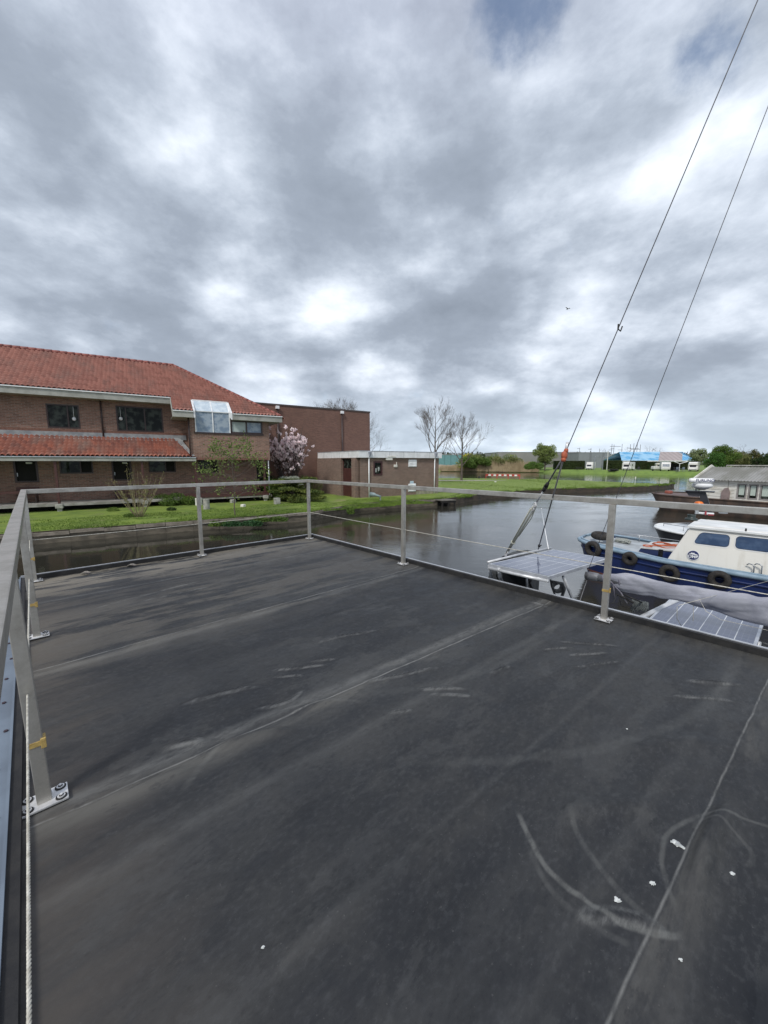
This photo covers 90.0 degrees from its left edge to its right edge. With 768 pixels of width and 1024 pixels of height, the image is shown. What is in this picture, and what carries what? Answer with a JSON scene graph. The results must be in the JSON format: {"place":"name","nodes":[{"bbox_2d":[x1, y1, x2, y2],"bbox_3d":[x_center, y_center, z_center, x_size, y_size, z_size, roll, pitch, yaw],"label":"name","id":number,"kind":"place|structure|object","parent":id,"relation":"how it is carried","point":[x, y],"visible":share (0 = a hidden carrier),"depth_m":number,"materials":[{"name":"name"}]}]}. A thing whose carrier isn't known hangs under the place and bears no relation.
{"place":"outdoors","nodes":[
{"label":"outdoors","id":0,"kind":"place"},
{"bbox_2d":[15,487,39,502],"bbox_3d":[-20.014,-0.948,21.565,0.997,0.880,0.530,-4,9,-31],"label":"veranda bench","id":1,"kind":"object","parent":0,"point":[36,495],"visible":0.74,"depth_m":21.61,"materials":[{"name":"red wood"}]},
{"bbox_2d":[113,484,132,499],"bbox_3d":[-16.206,-1.246,23.861,1.056,0.880,0.530,-4,9,-31],"label":"veranda bench","id":2,"kind":"object","parent":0,"point":[120,492],"visible":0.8,"depth_m":23.82,"materials":[{"name":"red wood"}]},
{"bbox_2d":[0,483,490,534],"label":"bank lawn","id":3,"kind":"structure","parent":0,"point":[68,514],"depth_m":21.59,"materials":[{"name":"plant"}]},
{"bbox_2d":[106,507,118,511],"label":"plant tuft","id":4,"kind":"object","parent":3,"relation":"on","point":[111,509],"visible":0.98,"depth_m":21.21,"materials":[{"name":"green plant"}]},
{"bbox_2d":[122,513,138,517],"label":"plant tuft","id":5,"kind":"object","parent":3,"relation":"on","point":[129,515],"visible":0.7,"depth_m":18.95,"materials":[{"name":"green plant"}]},
{"bbox_2d":[104,463,163,516],"bbox_3d":[-12.449,-1.052,18.918,2.416,2.666,2.273,0,7,0],"label":"bare shrub","id":6,"kind":"object","parent":3,"relation":"on","point":[139,512],"visible":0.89,"depth_m":18.94,"materials":[{"name":"brown plant"}]},
{"bbox_2d":[0,344,284,511],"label":"brick house","id":7,"kind":"structure","parent":3,"relation":"on","point":[71,420],"depth_m":23.68,"materials":[{"name":"brown brick"}]},
{"bbox_2d":[13,461,38,482],"bbox_3d":[-20.321,-2.361,21.812,1.035,1.373,0.160,-4,9,-31],"label":"dark door","id":8,"kind":"structure","parent":7,"relation":"in","point":[23,472],"depth_m":21.83,"materials":[{"name":"brown paint"}]},
{"bbox_2d":[45,403,80,428],"bbox_3d":[-18.702,-5.577,22.411,1.496,1.348,0.120,-4,9,-31],"label":"window","id":9,"kind":"structure","parent":7,"relation":"in","point":[58,415],"depth_m":22.40,"materials":[{"name":"black glass"}]},
{"bbox_2d":[59,461,92,473],"bbox_3d":[-18.391,-2.737,22.971,1.573,0.873,0.120,-4,9,-31],"label":"window","id":10,"kind":"structure","parent":7,"relation":"in","point":[66,467],"depth_m":22.97,"materials":[{"name":"black glass"}]},
{"bbox_2d":[111,461,132,480],"bbox_3d":[-16.473,-2.633,24.137,1.034,1.319,0.160,-4,9,-31],"label":"dark door","id":11,"kind":"structure","parent":7,"relation":"in","point":[119,472],"depth_m":24.14,"materials":[{"name":"brown paint"}]},
{"bbox_2d":[115,406,163,431],"bbox_3d":[-15.460,-5.870,24.360,2.492,1.526,0.120,-4,9,-31],"label":"window","id":12,"kind":"structure","parent":7,"relation":"in","point":[138,419],"depth_m":24.34,"materials":[{"name":"black glass"}]},
{"bbox_2d":[148,461,175,471],"bbox_3d":[-14.583,-3.032,25.267,1.537,0.835,0.120,-4,9,-31],"label":"window","id":13,"kind":"structure","parent":7,"relation":"in","point":[154,466],"depth_m":25.27,"materials":[{"name":"black glass"}]},
{"bbox_2d":[198,460,217,472],"bbox_3d":[-12.229,-3.202,26.688,1.265,0.970,0.120,-4,9,-31],"label":"window","id":14,"kind":"structure","parent":7,"relation":"in","point":[203,462],"depth_m":26.67,"materials":[{"name":"black glass"}]},
{"bbox_2d":[191,399,232,432],"bbox_3d":[-11.161,-6.221,24.926,2.281,2.100,1.270,-4,9,-31],"label":"dormer window","id":15,"kind":"structure","parent":7,"relation":"in","point":[210,416],"depth_m":24.90,"materials":[{"name":"glass"}]},
{"bbox_2d":[230,420,262,433],"bbox_3d":[-9.306,-5.729,26.027,2.077,0.840,0.120,-4,9,-31],"label":"window","id":16,"kind":"structure","parent":7,"relation":"in","point":[249,427],"depth_m":26.00,"materials":[{"name":"glass"}]},
{"bbox_2d":[166,507,176,510],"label":"plant tuft","id":17,"kind":"object","parent":3,"relation":"on","point":[171,508],"visible":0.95,"depth_m":21.49,"materials":[{"name":"green plant"}]},
{"bbox_2d":[153,492,195,505],"bbox_3d":[-13.190,-0.794,24.025,2.826,0.847,1.356,0,7,0],"label":"shrub","id":18,"kind":"object","parent":3,"relation":"on","point":[165,501],"visible":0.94,"depth_m":24.05,"materials":[{"name":"green plant"}]},
{"bbox_2d":[203,499,209,508],"bbox_3d":[-10.267,-0.446,22.201,0.359,0.600,0.356,0,7,0],"label":"concrete block","id":19,"kind":"object","parent":3,"relation":"on","point":[206,503],"depth_m":22.06,"materials":[{"name":"grey concrete"}]},
{"bbox_2d":[0,499,436,544],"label":"bank edging","id":20,"kind":"object","parent":3,"relation":"on","point":[86,532],"visible":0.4,"depth_m":17.25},
{"bbox_2d":[208,520,231,526],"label":"bank creeper","id":21,"kind":"object","parent":20,"relation":"attached to","point":[216,524],"visible":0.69,"depth_m":17.96,"materials":[{"name":"green plant"}]},
{"bbox_2d":[346,505,354,514],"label":"plant tuft","id":22,"kind":"object","parent":20,"relation":"on","point":[350,508],"visible":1,"depth_m":20.43,"materials":[{"name":"green plant"}]},
{"bbox_2d":[191,431,272,514],"bbox_3d":[-7.548,-1.932,19.261,4.307,4.309,3.789,0,7,0],"label":"sapling","id":23,"kind":"object","parent":3,"relation":"on","point":[232,457],"visible":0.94,"depth_m":19.19,"materials":[{"name":"green plant"}]},
{"bbox_2d":[221,520,262,526],"bbox_3d":[-6.677,0.528,18.062,1.979,0.328,0.429,-1,7,-6],"label":"bank creeper","id":24,"kind":"object","parent":3,"relation":"on","point":[252,523],"visible":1,"depth_m":18.00,"materials":[{"name":"green plant"}]},
{"bbox_2d":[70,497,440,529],"bbox_3d":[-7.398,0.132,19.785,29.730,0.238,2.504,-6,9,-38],"label":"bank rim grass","id":25,"kind":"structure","parent":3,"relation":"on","point":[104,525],"depth_m":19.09,"materials":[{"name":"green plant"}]},
{"bbox_2d":[252,516,288,521],"bbox_3d":[-5.824,0.354,19.416,1.990,0.327,0.427,-1,7,-6],"label":"bank creeper","id":26,"kind":"object","parent":3,"relation":"on","point":[279,519],"visible":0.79,"depth_m":19.37,"materials":[{"name":"green plant"}]},
{"bbox_2d":[259,467,285,496],"bbox_3d":[-8.668,-2.304,29.755,3.025,2.345,1.832,0,7,0],"label":"evergreen bush","id":27,"kind":"object","parent":3,"relation":"on","point":[262,478],"visible":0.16,"depth_m":29.47,"materials":[{"name":"green plant"}]},
{"bbox_2d":[260,478,286,493],"bbox_3d":[-7.896,-1.731,28.210,2.512,1.589,1.047,0,7,0],"label":"shrub","id":28,"kind":"object","parent":3,"relation":"on","point":[272,486],"visible":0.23,"depth_m":28.04,"materials":[{"name":"green plant"}]},
{"bbox_2d":[274,498,279,503],"bbox_3d":[-6.940,-0.682,24.912,0.360,0.470,0.302,-5,9,-33],"label":"concrete block","id":29,"kind":"object","parent":3,"relation":"on","point":[276,500],"depth_m":24.77,"materials":[{"name":"grey concrete"}]},
{"bbox_2d":[190,400,369,489],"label":"brick hall","id":30,"kind":"structure","parent":3,"relation":"on","point":[329,430],"depth_m":34.20,"materials":[{"name":"brown brick"}]},
{"bbox_2d":[269,423,314,492],"bbox_3d":[-7.631,-4.161,30.266,3.930,6.028,4.298,2,8,14],"label":"blossom tree","id":31,"kind":"object","parent":3,"relation":"on","point":[294,446],"visible":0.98,"depth_m":29.38,"materials":[{"name":"pink plant"}]},
{"bbox_2d":[267,476,326,502],"bbox_3d":[-6.003,-1.593,26.661,4.149,1.734,3.409,0,7,0],"label":"juniper","id":32,"kind":"object","parent":3,"relation":"on","point":[295,493],"visible":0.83,"depth_m":26.14,"materials":[{"name":"green plant"}]},
{"bbox_2d":[300,475,322,489],"bbox_3d":[-6.293,-2.279,32.014,2.419,1.694,1.237,-1,7,-7],"label":"shrub","id":33,"kind":"object","parent":3,"relation":"on","point":[318,484],"visible":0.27,"depth_m":31.89,"materials":[{"name":"green plant"}]},
{"bbox_2d":[315,397,384,433],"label":"bare tree","id":34,"kind":"object","parent":3,"relation":"on","point":[350,407],"visible":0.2,"depth_m":59.70,"materials":[{"name":"brown plant"}]},
{"bbox_2d":[369,492,380,499],"bbox_3d":[-0.586,-0.973,27.303,0.852,0.890,0.340,2,8,18],"label":"pipe stub","id":35,"kind":"object","parent":3,"relation":"on","point":[371,494],"visible":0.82,"depth_m":27.20,"materials":[{"name":"grey paint"}]},
{"bbox_2d":[317,450,441,497],"bbox_3d":[-0.498,-3.189,34.017,8.444,4.154,7.560,-5,9,-35],"label":"annex","id":36,"kind":"object","parent":3,"relation":"on","point":[408,468],"visible":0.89,"depth_m":30.96,"materials":[{"name":"brick"}]},
{"bbox_2d":[343,458,351,496],"bbox_3d":[-2.782,-2.709,30.346,0.120,3.049,1.624,-5,9,-35],"label":"door","id":37,"kind":"structure","parent":36,"relation":"in","point":[347,489],"depth_m":30.47,"materials":[{"name":"red wood"}]},
{"bbox_2d":[373,461,382,475],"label":"window","id":38,"kind":"structure","parent":36,"relation":"in","point":[377,465],"depth_m":29.85,"materials":[{"name":"black glass"}]},
{"bbox_2d":[278,476,303,485],"bbox_3d":[-6.962,-1.883,28.838,2.010,1.722,0.914,0,7,0],"label":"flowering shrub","id":39,"kind":"object","parent":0,"point":[291,477],"visible":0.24,"depth_m":28.62,"materials":[{"name":"plant"}]},
{"bbox_2d":[0,0,767,455],"label":"sky","id":40,"kind":"structure","parent":0,"point":[391,208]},
{"bbox_2d":[17,471,767,647],"bbox_3d":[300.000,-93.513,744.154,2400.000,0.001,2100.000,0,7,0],"label":"canal water","id":41,"kind":"structure","parent":0,"point":[494,522],"depth_m":17.60,"materials":[{"name":"grey liquid"}]},
{"bbox_2d":[0,534,767,1023],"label":"houseboat","id":42,"kind":"object","parent":41,"relation":"on","point":[344,782],"visible":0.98,"depth_m":1.58,"materials":[{"name":"rubber"}]},
{"bbox_2d":[0,479,767,1023],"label":"guard railing","id":43,"kind":"object","parent":42,"relation":"on","point":[14,539],"visible":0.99,"depth_m":2.17,"materials":[{"name":"metal"}]},
{"bbox_2d":[614,896,621,902],"bbox_3d":[0.751,1.244,1.236,0.024,0.004,0.019,0,7,0],"label":"bird dropping","id":44,"kind":"object","parent":42,"relation":"on","point":[616,899],"visible":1,"depth_m":1.23,"materials":[{"name":"white"}]},
{"bbox_2d":[670,839,684,848],"bbox_3d":[1.084,1.223,1.408,0.028,0.006,0.055,-5,9,-32],"label":"bird dropping","id":45,"kind":"object","parent":42,"relation":"on","point":[675,842],"visible":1,"depth_m":1.41,"materials":[{"name":"white"}]},
{"bbox_2d":[435,499,455,506],"bbox_3d":[4.445,-0.472,28.651,1.270,0.950,1.450,-3,8,-25],"label":"wooden landing","id":46,"kind":"object","parent":41,"relation":"in","point":[441,502],"visible":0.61,"depth_m":28.18,"materials":[{"name":"grey wood"}]},
{"bbox_2d":[487,0,767,645],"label":"sailing yacht","id":47,"kind":"object","parent":41,"relation":"on","point":[743,617],"visible":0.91,"depth_m":3.84,"materials":[{"name":"metal"}]},
{"bbox_2d":[552,583,562,592],"bbox_3d":[2.002,0.870,4.414,0.166,0.161,0.077,0,7,0],"label":"rope coil","id":48,"kind":"object","parent":47,"relation":"hanging from","point":[558,590],"visible":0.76,"depth_m":4.40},
{"bbox_2d":[630,599,648,612],"bbox_3d":[2.675,0.989,4.019,0.071,0.147,0.162,-7,10,-42],"label":"rope coil","id":49,"kind":"object","parent":47,"relation":"hanging from","point":[639,606],"visible":0.89,"depth_m":4.00,"materials":[{"name":"grey fabric"}]},
{"bbox_2d":[577,514,767,596],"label":"blue tug","id":50,"kind":"object","parent":41,"relation":"on","point":[737,552],"visible":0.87,"depth_m":8.98,"materials":[{"name":"blue paint"}]},
{"bbox_2d":[585,541,601,556],"bbox_3d":[5.836,1.029,10.704,0.304,0.461,0.452,-7,10,-41],"label":"tyre fender","id":51,"kind":"object","parent":50,"relation":"hanging from","point":[589,544],"visible":0.92,"depth_m":10.62,"materials":[{"name":"rubber"}]},
{"bbox_2d":[591,531,606,539],"bbox_3d":[6.224,0.681,11.049,0.489,0.203,0.486,0,7,0],"label":"tyre fender","id":52,"kind":"object","parent":50,"relation":"on","point":[596,535],"visible":0.81,"depth_m":10.93,"materials":[{"name":"black rubber"}]},
{"bbox_2d":[614,538,630,543],"bbox_3d":[6.919,0.844,11.134,0.428,0.164,0.314,6,10,39],"label":"net heap","id":53,"kind":"object","parent":50,"relation":"on","point":[624,540],"visible":0.98,"depth_m":11.05,"materials":[{"name":"white fabric"}]},
{"bbox_2d":[622,552,637,565],"bbox_3d":[6.376,1.200,9.941,0.267,0.363,0.363,-7,10,-41],"label":"tyre fender","id":54,"kind":"object","parent":50,"relation":"hanging from","point":[626,560],"visible":1,"depth_m":9.86,"materials":[{"name":"rubber"}]},
{"bbox_2d":[659,560,679,581],"bbox_3d":[6.934,1.436,9.312,0.264,0.522,0.435,-7,10,-41],"label":"tyre fender","id":55,"kind":"object","parent":50,"relation":"hanging from","point":[663,569],"visible":0.9,"depth_m":9.23,"materials":[{"name":"rubber"}]},
{"bbox_2d":[695,533,728,546],"bbox_3d":[7.587,0.633,8.886,0.028,0.268,0.598,-7,10,-41],"label":"window","id":56,"kind":"structure","parent":50,"relation":"in","point":[704,538],"depth_m":8.86,"materials":[{"name":"blue glass"}]},
{"bbox_2d":[694,531,730,547],"bbox_3d":[7.593,0.633,8.888,0.034,0.328,0.653,-7,10,-41],"label":"window frame","id":57,"kind":"structure","parent":50,"relation":"in","point":[704,531],"depth_m":8.84,"materials":[{"name":"white paint"}]},
{"bbox_2d":[707,570,731,588],"bbox_3d":[7.548,1.500,8.629,0.264,0.450,0.425,-7,10,-41],"label":"tyre fender","id":58,"kind":"object","parent":50,"relation":"hanging from","point":[725,576],"visible":0.97,"depth_m":8.55,"materials":[{"name":"rubber"}]},
{"bbox_2d":[734,535,767,552],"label":"window frame","id":59,"kind":"structure","parent":50,"relation":"in","point":[739,535],"depth_m":8.43,"materials":[{"name":"white paint"}]},
{"bbox_2d":[736,537,767,551],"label":"window","id":60,"kind":"structure","parent":50,"relation":"in","point":[756,544],"depth_m":8.38,"materials":[{"name":"blue glass"}]},
{"bbox_2d":[654,478,727,541],"bbox_3d":[14.090,0.627,10.520,11.055,2.844,2.970,7,10,44],"label":"cabin cruiser","id":61,"kind":"object","parent":41,"relation":"on","point":[674,531],"visible":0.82,"depth_m":13.31,"materials":[{"name":"plastic"}]},
{"bbox_2d":[652,465,767,520],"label":"houseboat barge","id":62,"kind":"object","parent":41,"relation":"on","point":[747,486],"visible":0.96,"depth_m":22.60,"materials":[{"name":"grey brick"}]},
{"bbox_2d":[720,487,729,498],"bbox_3d":[20.256,-0.997,22.789,0.077,0.928,0.400,-4,8,-27],"label":"pointed board","id":63,"kind":"object","parent":62,"relation":"on","point":[725,493],"visible":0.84,"depth_m":22.74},
{"bbox_2d":[736,484,746,498],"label":"window","id":64,"kind":"structure","parent":62,"relation":"in","point":[741,492],"depth_m":22.17,"materials":[{"name":"white glass"}]},
{"bbox_2d":[747,484,758,499],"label":"window","id":65,"kind":"structure","parent":62,"relation":"in","point":[753,488],"depth_m":21.71,"materials":[{"name":"white glass"}]},
{"bbox_2d":[759,485,767,499],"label":"window","id":66,"kind":"structure","parent":62,"relation":"in","point":[763,495],"depth_m":21.31,"materials":[{"name":"white glass"}]},
{"bbox_2d":[438,480,501,480],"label":"gravel path","id":67,"kind":"structure","parent":0,"point":[469,480],"depth_m":56.51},
{"bbox_2d":[438,478,673,503],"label":"peninsula lawn","id":68,"kind":"structure","parent":0,"point":[560,484],"depth_m":43.48,"materials":[{"name":"plant"}]},
{"bbox_2d":[414,401,462,453],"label":"bare tree","id":69,"kind":"object","parent":68,"relation":"on","point":[426,415],"visible":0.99,"depth_m":48.93,"materials":[{"name":"brown plant"}]},
{"bbox_2d":[434,412,493,479],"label":"bare tree","id":70,"kind":"object","parent":68,"relation":"on","point":[463,428],"visible":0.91,"depth_m":57.11,"materials":[{"name":"brown plant"}]},
{"bbox_2d":[485,474,519,479],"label":"road barrier","id":71,"kind":"object","parent":68,"relation":"on","point":[508,475],"visible":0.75,"depth_m":61.66,"materials":[{"name":"white paint"}]},
{"bbox_2d":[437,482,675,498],"bbox_3d":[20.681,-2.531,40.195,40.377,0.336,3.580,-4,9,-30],"label":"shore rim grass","id":72,"kind":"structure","parent":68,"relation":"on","point":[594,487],"depth_m":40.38,"materials":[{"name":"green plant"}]},
{"bbox_2d":[439,465,732,475],"bbox_3d":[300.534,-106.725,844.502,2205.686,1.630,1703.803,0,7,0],"label":"shore","id":73,"kind":"structure","parent":0,"point":[638,472],"depth_m":103.14,"materials":[{"name":"green plant"}]},
{"bbox_2d":[370,432,389,450],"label":"bare tree","id":74,"kind":"object","parent":73,"relation":"on","point":[377,443],"visible":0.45,"depth_m":70.88,"materials":[{"name":"brown plant"}]},
{"bbox_2d":[439,455,460,464],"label":"industrial hall","id":75,"kind":"structure","parent":73,"relation":"on","point":[448,459],"depth_m":188.32,"materials":[{"name":"teal metal"}]},
{"bbox_2d":[459,457,491,468],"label":"bush","id":76,"kind":"object","parent":73,"relation":"on","point":[470,463],"visible":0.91,"depth_m":122.95,"materials":[{"name":"green plant"}]},
{"bbox_2d":[455,453,517,468],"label":"gorse bush","id":77,"kind":"object","parent":73,"relation":"on","point":[506,458],"visible":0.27,"depth_m":127.41,"materials":[{"name":"green plant"}]},
{"bbox_2d":[491,456,523,465],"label":"bush","id":78,"kind":"object","parent":73,"relation":"on","point":[499,460],"visible":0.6,"depth_m":123.17,"materials":[{"name":"green plant"}]},
{"bbox_2d":[485,452,571,466],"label":"industrial hall","id":79,"kind":"structure","parent":73,"relation":"on","point":[527,456],"depth_m":163.32,"materials":[{"name":"grey metal"}]},
{"bbox_2d":[524,461,543,469],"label":"bush","id":80,"kind":"object","parent":73,"relation":"on","point":[532,465],"visible":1,"depth_m":113.74,"materials":[{"name":"green plant"}]},
{"bbox_2d":[532,443,557,469],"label":"leafy tree","id":81,"kind":"object","parent":73,"relation":"on","point":[547,453],"visible":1,"depth_m":114.84,"materials":[{"name":"green plant"}]},
{"bbox_2d":[553,461,584,468],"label":"clipped hedge","id":82,"kind":"object","parent":73,"relation":"on","point":[572,464],"visible":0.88,"depth_m":118.18,"materials":[{"name":"green plant"}]},
{"bbox_2d":[561,452,610,467],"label":"industrial hall","id":83,"kind":"structure","parent":73,"relation":"on","point":[586,457],"depth_m":148.59,"materials":[{"name":"grey metal"}]},
{"bbox_2d":[414,451,767,464],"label":"distant woodland","id":84,"kind":"object","parent":73,"relation":"on","point":[477,453],"visible":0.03,"depth_m":277.02,"materials":[{"name":"green plant"}]},
{"bbox_2d":[586,462,595,469],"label":"camper van","id":85,"kind":"object","parent":73,"relation":"on","point":[589,465],"visible":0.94,"depth_m":111.43,"materials":[{"name":"white metal"}]},
{"bbox_2d":[601,460,622,469],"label":"clipped hedge","id":86,"kind":"object","parent":73,"relation":"on","point":[614,464],"visible":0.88,"depth_m":114.24,"materials":[{"name":"green plant"}]},
{"bbox_2d":[622,462,634,470],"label":"camper van","id":87,"kind":"object","parent":73,"relation":"on","point":[626,464],"visible":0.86,"depth_m":103.38,"materials":[{"name":"white metal"}]},
{"bbox_2d":[630,460,646,469],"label":"clipped hedge","id":88,"kind":"object","parent":73,"relation":"on","point":[642,465],"visible":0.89,"depth_m":114.21,"materials":[{"name":"green plant"}]},
{"bbox_2d":[605,452,691,468],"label":"blue roofed building","id":89,"kind":"structure","parent":73,"relation":"on","point":[656,456],"depth_m":124.75,"materials":[{"name":"white paint"}]},
{"bbox_2d":[647,462,661,469],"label":"clipped hedge","id":90,"kind":"object","parent":73,"relation":"on","point":[649,464],"visible":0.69,"depth_m":113.26,"materials":[{"name":"green plant"}]},
{"bbox_2d":[651,466,659,470],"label":"covered trailer","id":91,"kind":"object","parent":73,"relation":"on","point":[654,467],"visible":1,"depth_m":98.39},
{"bbox_2d":[659,462,679,470],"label":"caravan","id":92,"kind":"object","parent":73,"relation":"on","point":[669,466],"visible":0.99,"depth_m":96.95,"materials":[{"name":"white plastic"}]},
{"bbox_2d":[671,462,688,469],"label":"clipped hedge","id":93,"kind":"object","parent":73,"relation":"on","point":[685,465],"visible":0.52,"depth_m":113.18,"materials":[{"name":"green plant"}]},
{"bbox_2d":[688,462,699,470],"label":"camper van","id":94,"kind":"object","parent":73,"relation":"on","point":[694,466],"visible":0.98,"depth_m":93.42,"materials":[{"name":"white metal"}]},
{"bbox_2d":[688,448,708,464],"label":"leafy tree","id":95,"kind":"object","parent":73,"relation":"on","point":[698,455],"visible":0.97,"depth_m":106.19,"materials":[{"name":"green plant"}]},
{"bbox_2d":[702,452,725,467],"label":"leafy tree","id":96,"kind":"object","parent":73,"relation":"on","point":[717,461],"visible":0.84,"depth_m":91.82,"materials":[{"name":"green plant"}]},
{"bbox_2d":[709,444,742,466],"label":"leafy tree","id":97,"kind":"object","parent":73,"relation":"on","point":[726,450],"visible":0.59,"depth_m":94.67,"materials":[{"name":"green plant"}]},
{"bbox_2d":[729,449,747,466],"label":"leafy tree","id":98,"kind":"object","parent":73,"relation":"on","point":[737,461],"visible":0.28,"depth_m":98.28,"materials":[{"name":"green plant"}]},
{"bbox_2d":[739,455,752,466],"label":"leafy tree","id":99,"kind":"object","parent":73,"relation":"on","point":[745,460],"visible":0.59,"depth_m":94.75,"materials":[{"name":"green plant"}]},
{"bbox_2d":[747,449,762,459],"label":"leafy tree","id":100,"kind":"object","parent":73,"relation":"on","point":[755,454],"visible":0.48,"depth_m":110.24,"materials":[{"name":"green plant"}]},
{"bbox_2d":[750,454,767,466],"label":"leafy tree","id":101,"kind":"object","parent":73,"relation":"on","point":[761,460],"visible":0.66,"depth_m":90.91,"materials":[{"name":"green plant"}]},
{"bbox_3d":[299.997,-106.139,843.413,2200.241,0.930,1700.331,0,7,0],"label":"far bank edge","id":102,"kind":"structure","parent":0,"visible":0},
{"bbox_2d":[439,459,538,471],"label":"reeds","id":103,"kind":"object","parent":102,"relation":"on","point":[509,467],"visible":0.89,"depth_m":122.90,"materials":[{"name":"beige plant"}]}
]}

